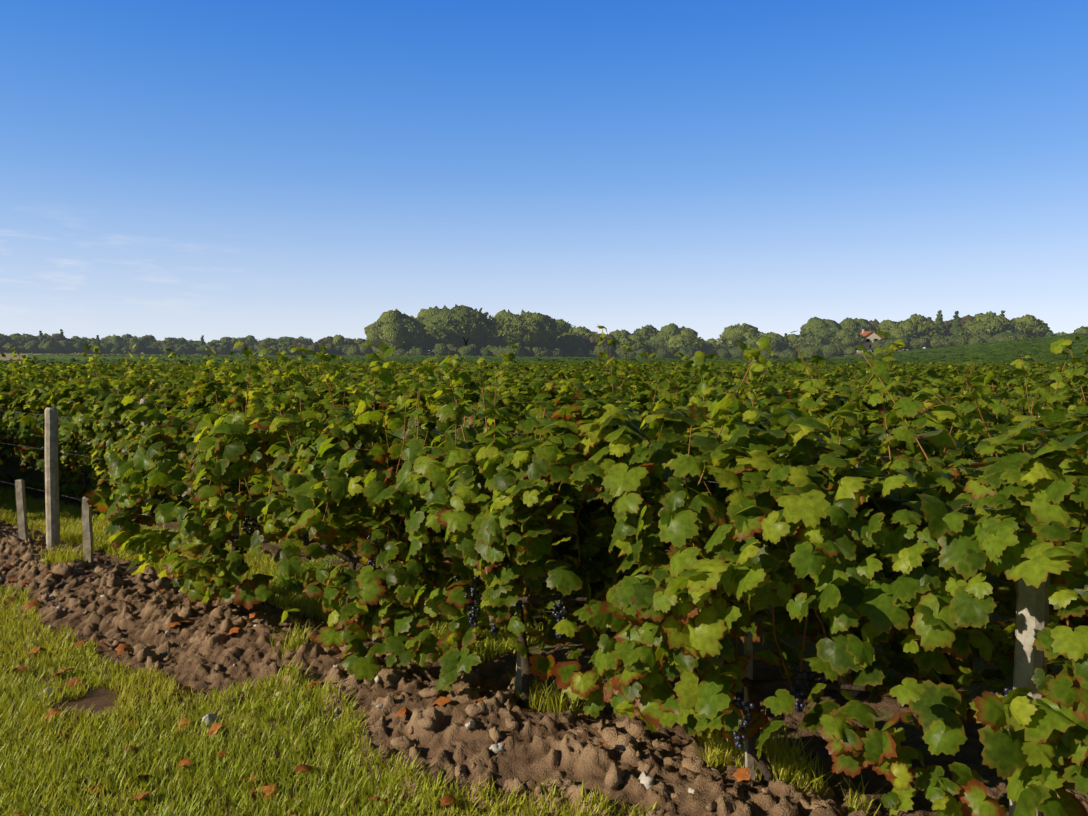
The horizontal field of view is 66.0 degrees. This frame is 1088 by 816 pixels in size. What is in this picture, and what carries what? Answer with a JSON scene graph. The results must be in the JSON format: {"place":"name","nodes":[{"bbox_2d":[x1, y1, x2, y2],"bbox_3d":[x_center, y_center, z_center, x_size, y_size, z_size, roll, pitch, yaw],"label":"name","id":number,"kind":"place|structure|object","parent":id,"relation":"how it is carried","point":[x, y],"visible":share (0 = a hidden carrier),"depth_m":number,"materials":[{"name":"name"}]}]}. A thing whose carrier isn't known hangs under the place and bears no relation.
{"place":"outdoors","nodes":[
{"label":"outdoors","id":0,"kind":"place"},
{"bbox_2d":[0,481,1087,815],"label":"soil ridge","id":1,"kind":"structure","parent":0,"point":[552,753],"depth_m":3.55,"materials":[{"name":"brown soil"}]},
{"bbox_2d":[0,581,660,815],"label":"lawn grass","id":2,"kind":"structure","parent":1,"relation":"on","point":[64,760],"depth_m":3.31,"materials":[{"name":"green plant"}]},
{"bbox_2d":[0,550,694,803],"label":"pale stones","id":3,"kind":"object","parent":1,"relation":"on","point":[646,780],"visible":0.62,"depth_m":3.54,"materials":[{"name":"grey stone"}]},
{"bbox_2d":[0,524,834,815],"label":"soil clods","id":4,"kind":"object","parent":1,"relation":"on","point":[615,774],"visible":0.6,"depth_m":3.47,"materials":[{"name":"brown soil"}]},
{"bbox_2d":[0,514,886,815],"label":"row weeds","id":5,"kind":"object","parent":1,"relation":"on","point":[784,760],"visible":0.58,"depth_m":3.19,"materials":[{"name":"green plant"}]},
{"bbox_2d":[0,350,1087,815],"bbox_3d":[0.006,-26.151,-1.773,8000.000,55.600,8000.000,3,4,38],"label":"ground","id":6,"kind":"structure","parent":0,"point":[908,734],"depth_m":4.26,"materials":[{"name":"brown soil"}]},
{"bbox_2d":[0,473,618,664],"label":"grass strip","id":7,"kind":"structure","parent":6,"relation":"on","point":[303,602],"depth_m":6.17,"materials":[{"name":"green plant"}]},
{"bbox_2d":[4,541,750,815],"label":"fallen leaves","id":8,"kind":"object","parent":6,"relation":"on","point":[740,774],"visible":0.77,"depth_m":3.51,"materials":[{"name":"brown plant"}]},
{"bbox_2d":[7,475,865,784],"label":"vine trunks","id":9,"kind":"object","parent":6,"relation":"on","point":[763,765],"visible":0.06,"depth_m":3.39,"materials":[{"name":"brown wood"}]},
{"bbox_2d":[6,337,904,355],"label":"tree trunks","id":10,"kind":"object","parent":6,"relation":"on","point":[468,339],"depth_m":302.27,"materials":[{"name":"green plant"}]},
{"bbox_2d":[14,407,1044,779],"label":"trellis posts","id":11,"kind":"object","parent":6,"relation":"on","point":[52,499],"visible":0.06,"depth_m":6.50,"materials":[{"name":"grey wood"}]},
{"bbox_2d":[0,394,1087,708],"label":"trellis wires","id":12,"kind":"object","parent":11,"relation":"attached to","point":[562,534],"visible":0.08,"depth_m":3.69,"materials":[{"name":"grey metal"}]},
{"bbox_2d":[0,304,1087,358],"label":"trees","id":13,"kind":"object","parent":6,"relation":"on","point":[436,330],"visible":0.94,"depth_m":308.55,"materials":[{"name":"green plant"}]},
{"bbox_2d":[0,333,1087,501],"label":"vine rows","id":14,"kind":"object","parent":6,"relation":"on","point":[1036,350],"visible":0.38,"depth_m":55.54,"materials":[{"name":"green plant"}]},
{"bbox_2d":[0,324,1087,815],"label":"vine leaves","id":15,"kind":"object","parent":6,"relation":"on","point":[778,460],"visible":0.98,"depth_m":3.20,"materials":[{"name":"green plant"}]},
{"bbox_2d":[0,359,1087,409],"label":"vineyard","id":16,"kind":"object","parent":6,"relation":"on","point":[67,373],"visible":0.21,"depth_m":18.18,"materials":[{"name":"green plant"}]},
{"bbox_2d":[0,446,1087,778],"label":"grape bunches","id":17,"kind":"object","parent":6,"relation":"on","point":[740,704],"visible":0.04,"depth_m":3.29,"materials":[{"name":"purple food"}]},
{"bbox_2d":[140,398,1051,815],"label":"pale trellis posts","id":18,"kind":"object","parent":6,"relation":"on","point":[1032,610],"visible":0.06,"depth_m":2.38,"materials":[{"name":"grey wood"}]},
{"bbox_2d":[857,329,880,350],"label":"farmhouse walls","id":19,"kind":"structure","parent":6,"relation":"on","point":[871,336],"depth_m":315.42,"materials":[{"name":"white paint"}]},
{"bbox_2d":[860,331,882,338],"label":"roof","id":20,"kind":"structure","parent":19,"relation":"on","point":[865,333],"depth_m":317.25,"materials":[{"name":"orange tile"}]},
{"bbox_2d":[0,0,1087,349],"label":"sky","id":21,"kind":"structure","parent":0,"point":[316,170],"materials":[{"name":"blue"}]}
]}

